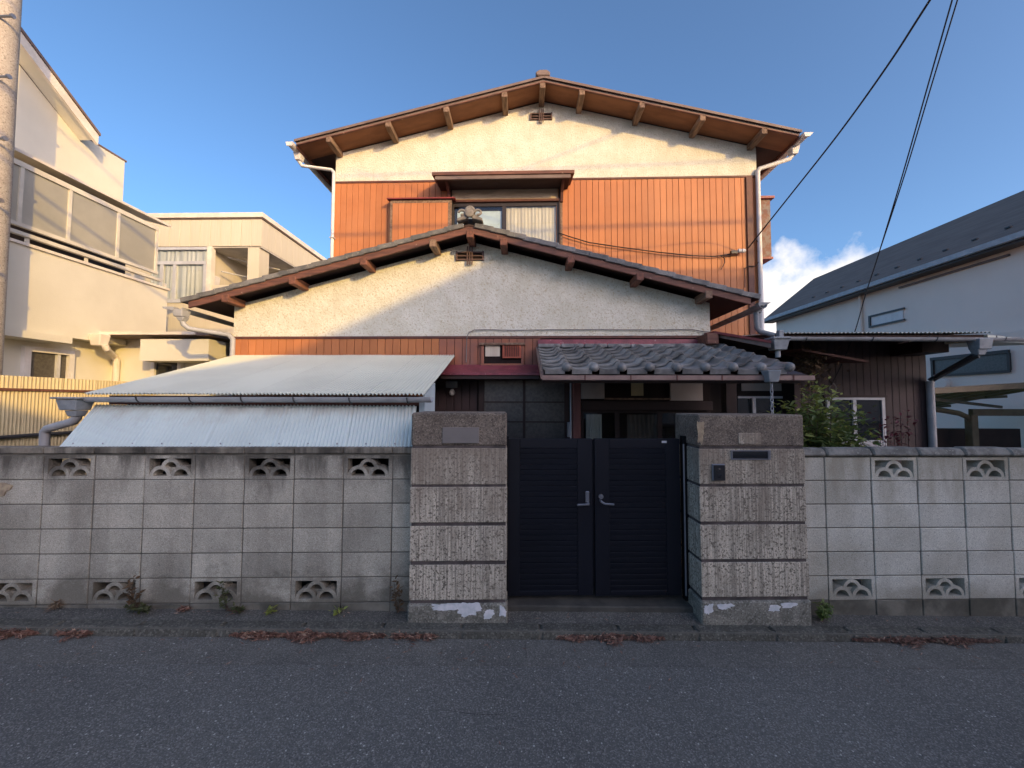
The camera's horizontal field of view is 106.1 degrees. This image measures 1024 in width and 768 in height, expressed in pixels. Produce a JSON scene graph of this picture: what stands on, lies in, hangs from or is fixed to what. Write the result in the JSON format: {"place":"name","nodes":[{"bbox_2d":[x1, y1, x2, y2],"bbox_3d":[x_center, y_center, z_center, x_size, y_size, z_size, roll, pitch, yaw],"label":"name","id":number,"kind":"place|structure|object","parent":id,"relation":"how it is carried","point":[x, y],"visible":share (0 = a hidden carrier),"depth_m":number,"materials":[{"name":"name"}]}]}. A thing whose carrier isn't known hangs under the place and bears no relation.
{"place":"outdoors","nodes":[
{"label":"outdoors","id":0,"kind":"place"},
{"bbox_2d":[5,578,950,593],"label":"yard","id":1,"kind":"structure","parent":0,"point":[304,583],"depth_m":3.50,"materials":[{"name":"soil"}]},
{"bbox_2d":[0,0,21,374],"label":"utility pole","id":2,"kind":"object","parent":1,"relation":"on","point":[10,21],"visible":1,"depth_m":4.54,"materials":[{"name":"concrete"}]},
{"bbox_2d":[0,375,155,473],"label":"fence","id":3,"kind":"object","parent":1,"relation":"on","point":[29,409],"visible":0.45,"depth_m":4.63,"materials":[{"name":"beige metal"}]},
{"bbox_2d":[38,355,453,473],"bbox_3d":[-2.556,0.704,4.234,3.726,2.328,2.182,0,-3,2],"label":"lean to shed","id":4,"kind":"object","parent":1,"relation":"on","point":[150,420],"visible":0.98,"depth_m":3.52,"materials":[{"name":"white metal"}]},
{"bbox_2d":[162,70,814,438],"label":"house","id":5,"kind":"structure","parent":1,"relation":"on","point":[542,254],"depth_m":5.47,"materials":[{"name":"beige paint"}]},
{"bbox_2d":[479,343,524,364],"bbox_3d":[-0.135,-0.409,5.291,0.625,0.314,0.061,0,-3,2],"label":"small window","id":6,"kind":"structure","parent":5,"relation":"in","point":[491,353],"depth_m":5.30,"materials":[{"name":"brown wood"}]},
{"bbox_2d":[451,188,562,244],"bbox_3d":[-0.109,-2.423,6.635,1.952,2.210,0.120,0,-3,2],"label":"upper window","id":7,"kind":"structure","parent":5,"relation":"in","point":[530,212],"depth_m":6.65,"materials":[{"name":"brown glass"}]},
{"bbox_2d":[479,377,568,437],"bbox_3d":[0.155,0.893,5.217,1.222,1.976,0.070,0,-3,2],"label":"lattice window","id":8,"kind":"structure","parent":5,"relation":"in","point":[533,408],"depth_m":5.23,"materials":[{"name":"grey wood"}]},
{"bbox_2d":[737,396,782,413],"bbox_3d":[4.078,0.633,6.133,0.921,0.877,0.043,0,-3,2],"label":"side window","id":9,"kind":"structure","parent":5,"relation":"in","point":[745,404],"depth_m":6.16,"materials":[{"name":"grey glass"}]},
{"bbox_2d":[748,0,930,247],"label":"service cable","id":10,"kind":"object","parent":5,"relation":"attached to","point":[894,55],"visible":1,"depth_m":4.40,"materials":[{"name":"black rubber"}]},
{"bbox_2d":[507,589,692,626],"bbox_3d":[0.781,1.949,3.993,1.750,0.199,1.680,0,-3,-1],"label":"entrance step","id":11,"kind":"object","parent":1,"relation":"on","point":[637,604],"visible":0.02,"depth_m":3.20,"materials":[{"name":"concrete"}]},
{"bbox_2d":[507,436,689,600],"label":"metal gate","id":12,"kind":"structure","parent":11,"relation":"on","point":[602,516],"depth_m":3.28,"materials":[{"name":"black metal"}]},
{"bbox_2d":[767,373,881,461],"bbox_3d":[3.321,0.888,4.089,1.659,2.046,1.243,1,-3,-11],"label":"shrub","id":13,"kind":"object","parent":1,"relation":"on","point":[817,433],"visible":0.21,"depth_m":4.05,"materials":[{"name":"green plant"}]},
{"bbox_2d":[743,331,1023,474],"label":"annex","id":14,"kind":"object","parent":1,"relation":"on","point":[886,374],"visible":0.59,"depth_m":5.79,"materials":[{"name":"brown wood"}]},
{"bbox_2d":[789,341,848,405],"bbox_3d":[4.267,0.630,5.305,0.846,2.613,0.662,0,-3,2],"label":"dry vine","id":15,"kind":"object","parent":14,"relation":"attached to","point":[818,364],"visible":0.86,"depth_m":5.34,"materials":[{"name":"brown plant"}]},
{"bbox_2d":[823,395,888,445],"bbox_3d":[5.177,0.556,5.787,0.929,0.773,0.062,0,-3,2],"label":"window","id":16,"kind":"structure","parent":14,"relation":"in","point":[867,402],"depth_m":5.78,"materials":[{"name":"glass"}]},
{"bbox_2d":[831,0,952,384],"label":"telephone cable","id":17,"kind":"object","parent":14,"relation":"attached to","point":[902,172],"visible":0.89,"depth_m":4.41,"materials":[{"name":"black rubber"}]},
{"bbox_2d":[882,0,957,243],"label":"telephone cable","id":18,"kind":"object","parent":17,"relation":"attached to","point":[924,108],"visible":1,"depth_m":4.05,"materials":[{"name":"black rubber"}]},
{"bbox_2d":[859,410,917,473],"bbox_3d":[4.701,1.127,4.775,0.749,1.615,0.367,0,-3,2],"label":"red leaf bush","id":19,"kind":"object","parent":1,"relation":"on","point":[895,434],"visible":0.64,"depth_m":4.78,"materials":[{"name":"plant"}]},
{"bbox_2d":[0,663,1023,767],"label":"road","id":20,"kind":"structure","parent":0,"point":[110,715],"depth_m":2.17,"materials":[{"name":"grey asphalt"}]},
{"bbox_2d":[0,635,1023,668],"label":"gutter strip","id":21,"kind":"object","parent":20,"relation":"on","point":[220,650],"visible":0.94,"depth_m":2.73,"materials":[{"name":"concrete"}]},
{"bbox_2d":[0,627,39,639],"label":"fallen leaves","id":22,"kind":"object","parent":21,"relation":"on","point":[6,633],"visible":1,"depth_m":2.80,"materials":[{"name":"brown plant"}]},
{"bbox_2d":[54,628,95,642],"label":"fallen leaves","id":23,"kind":"object","parent":21,"relation":"on","point":[85,633],"visible":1,"depth_m":2.81,"materials":[{"name":"brown plant"}]},
{"bbox_2d":[229,628,386,643],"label":"fallen leaves","id":24,"kind":"object","parent":21,"relation":"on","point":[301,635],"visible":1,"depth_m":2.85,"materials":[{"name":"brown plant"}]},
{"bbox_2d":[390,629,437,646],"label":"fallen leaves","id":25,"kind":"object","parent":21,"relation":"on","point":[396,636],"visible":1,"depth_m":2.86,"materials":[{"name":"brown plant"}]},
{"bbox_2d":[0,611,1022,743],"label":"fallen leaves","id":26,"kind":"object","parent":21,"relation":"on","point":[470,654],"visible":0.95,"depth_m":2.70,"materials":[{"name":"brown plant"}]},
{"bbox_2d":[556,631,664,646],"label":"fallen leaves","id":27,"kind":"object","parent":21,"relation":"on","point":[619,638],"visible":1,"depth_m":2.90,"materials":[{"name":"brown plant"}]},
{"bbox_2d":[851,633,1001,649],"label":"fallen leaves","id":28,"kind":"object","parent":21,"relation":"on","point":[922,640],"visible":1,"depth_m":2.95,"materials":[{"name":"brown plant"}]},
{"bbox_2d":[0,607,1023,628],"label":"pavement","id":29,"kind":"structure","parent":0,"point":[541,617],"depth_m":3.07,"materials":[{"name":"concrete"}]},
{"bbox_2d":[44,599,64,611],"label":"fallen leaves","id":30,"kind":"object","parent":29,"relation":"on","point":[55,605],"visible":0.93,"depth_m":3.06,"materials":[{"name":"plant"}]},
{"bbox_2d":[122,575,145,606],"bbox_3d":[-2.986,1.659,3.018,0.129,0.284,0.175,1,-3,-24],"label":"weed","id":31,"kind":"object","parent":29,"relation":"on","point":[131,600],"visible":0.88,"depth_m":3.02,"materials":[{"name":"brown plant"}]},
{"bbox_2d":[119,602,152,614],"bbox_3d":[-2.900,1.750,3.008,0.200,0.106,0.156,0,-3,-1],"label":"weed","id":32,"kind":"object","parent":29,"relation":"on","point":[141,607],"visible":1,"depth_m":3.00,"materials":[{"name":"green plant"}]},
{"bbox_2d":[175,605,189,611],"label":"fallen leaves","id":33,"kind":"object","parent":29,"relation":"on","point":[179,609],"visible":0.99,"depth_m":3.06,"materials":[{"name":"brown plant"}]},
{"bbox_2d":[0,446,412,623],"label":"block wall","id":34,"kind":"structure","parent":29,"relation":"on","point":[73,534],"depth_m":3.14,"materials":[{"name":"grey concrete"}]},
{"bbox_2d":[212,581,232,610],"bbox_3d":[-2.277,1.677,3.028,0.092,0.278,0.154,0,-3,-1],"label":"weed","id":35,"kind":"object","parent":29,"relation":"on","point":[224,597],"visible":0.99,"depth_m":3.04,"materials":[{"name":"green plant"}]},
{"bbox_2d":[230,602,245,613],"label":"weed","id":36,"kind":"object","parent":29,"relation":"on","point":[239,608],"visible":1,"depth_m":3.03,"materials":[{"name":"green plant"}]},
{"bbox_2d":[265,604,278,615],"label":"weed","id":37,"kind":"object","parent":29,"relation":"on","point":[269,610],"visible":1,"depth_m":3.05,"materials":[{"name":"green plant"}]},
{"bbox_2d":[329,606,347,615],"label":"weed","id":38,"kind":"object","parent":29,"relation":"on","point":[335,611],"visible":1,"depth_m":3.07,"materials":[{"name":"green plant"}]},
{"bbox_2d":[390,575,403,612],"bbox_3d":[-0.918,1.691,3.063,0.118,0.310,0.155,0,-3,-1],"label":"weed","id":39,"kind":"object","parent":29,"relation":"on","point":[395,604],"visible":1,"depth_m":3.07,"materials":[{"name":"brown plant"}]},
{"bbox_2d":[407,411,507,625],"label":"gate pillar","id":40,"kind":"structure","parent":29,"relation":"on","point":[458,534],"depth_m":3.04,"materials":[{"name":"stone"}]},
{"bbox_2d":[675,413,811,625],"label":"gate pillar","id":41,"kind":"structure","parent":29,"relation":"on","point":[747,545],"depth_m":3.09,"materials":[{"name":"stone"}]},
{"bbox_2d":[712,464,724,480],"bbox_3d":[1.658,0.708,3.084,0.104,0.133,0.022,0,-3,-1],"label":"doorbell","id":42,"kind":"object","parent":41,"relation":"attached to","point":[718,472],"visible":1,"depth_m":3.08,"materials":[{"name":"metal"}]},
{"bbox_2d":[813,599,833,620],"bbox_3d":[2.536,1.840,3.108,0.184,0.161,0.162,0,-3,-1],"label":"weed","id":43,"kind":"object","parent":29,"relation":"on","point":[824,611],"visible":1,"depth_m":3.10,"materials":[{"name":"green plant"}]},
{"bbox_2d":[21,0,1023,332],"label":"sky","id":44,"kind":"structure","parent":0,"point":[202,101],"materials":[{"name":"blue"}]},
{"bbox_3d":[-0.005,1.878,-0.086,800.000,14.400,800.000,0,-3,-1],"label":"ground","id":45,"kind":"structure","parent":0,"visible":0},
{"bbox_2d":[3,27,229,395],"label":"house","id":46,"kind":"structure","parent":45,"relation":"on","point":[80,304],"depth_m":5.87,"materials":[{"name":"beige paint"}]},
{"bbox_2d":[20,346,74,378],"bbox_3d":[-6.694,-0.098,5.554,0.059,0.829,0.588,0,-3,1],"label":"window","id":47,"kind":"structure","parent":46,"relation":"in","point":[35,361],"depth_m":5.54,"materials":[{"name":"white glass"}]},
{"bbox_2d":[10,224,124,273],"bbox_3d":[-7.039,-1.886,6.110,0.028,1.950,1.700,0,-3,1],"label":"balcony railing","id":48,"kind":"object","parent":46,"relation":"in","point":[14,236],"depth_m":6.04,"materials":[{"name":"brown metal"}]},
{"bbox_2d":[150,362,183,376],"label":"window","id":49,"kind":"structure","parent":46,"relation":"in","point":[156,368],"depth_m":6.38,"materials":[{"name":"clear glass"}]},
{"bbox_2d":[125,212,326,335],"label":"apartment building","id":50,"kind":"structure","parent":45,"relation":"on","point":[198,252],"depth_m":9.89,"materials":[{"name":"beige paint"}]},
{"bbox_2d":[151,247,206,302],"bbox_3d":[-8.556,-2.793,9.890,1.488,1.443,0.098,0,-3,1],"label":"curtained window","id":51,"kind":"structure","parent":50,"relation":"in","point":[183,269],"depth_m":9.90,"materials":[{"name":"white fabric"}]},
{"bbox_2d":[0,618,1023,643],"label":"kerb","id":52,"kind":"structure","parent":45,"relation":"on","point":[514,631],"depth_m":2.93,"materials":[{"name":"concrete"}]},
{"bbox_2d":[764,190,1023,446],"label":"house","id":53,"kind":"structure","parent":45,"relation":"on","point":[964,273],"depth_m":9.43,"materials":[{"name":"grey paint"}]},
{"bbox_2d":[868,307,904,327],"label":"high window","id":54,"kind":"structure","parent":53,"relation":"in","point":[897,315],"depth_m":10.88,"materials":[{"name":"grey glass"}]},
{"bbox_2d":[930,350,1011,375],"bbox_3d":[10.228,-0.438,8.640,0.058,0.470,1.526,0,-3,1],"label":"low window","id":55,"kind":"structure","parent":53,"relation":"in","point":[999,361],"depth_m":8.42,"materials":[{"name":"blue glass"}]},
{"bbox_2d":[803,446,1023,616],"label":"block wall","id":56,"kind":"structure","parent":45,"relation":"on","point":[918,530],"depth_m":3.26,"materials":[{"name":"concrete"}]},
{"bbox_2d":[937,428,1020,461],"bbox_3d":[9.265,1.698,7.645,1.628,1.622,0.060,0,-3,1],"label":"garden fence","id":57,"kind":"object","parent":45,"relation":"on","point":[992,437],"visible":0.15,"depth_m":7.64,"materials":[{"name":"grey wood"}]},
{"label":"driveway","id":58,"kind":"structure","parent":0,"visible":0},
{"bbox_2d":[935,382,1023,460],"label":"carport","id":59,"kind":"object","parent":58,"relation":"on","point":[946,396],"visible":0.57,"depth_m":7.32,"materials":[{"name":"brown metal"}]}
]}

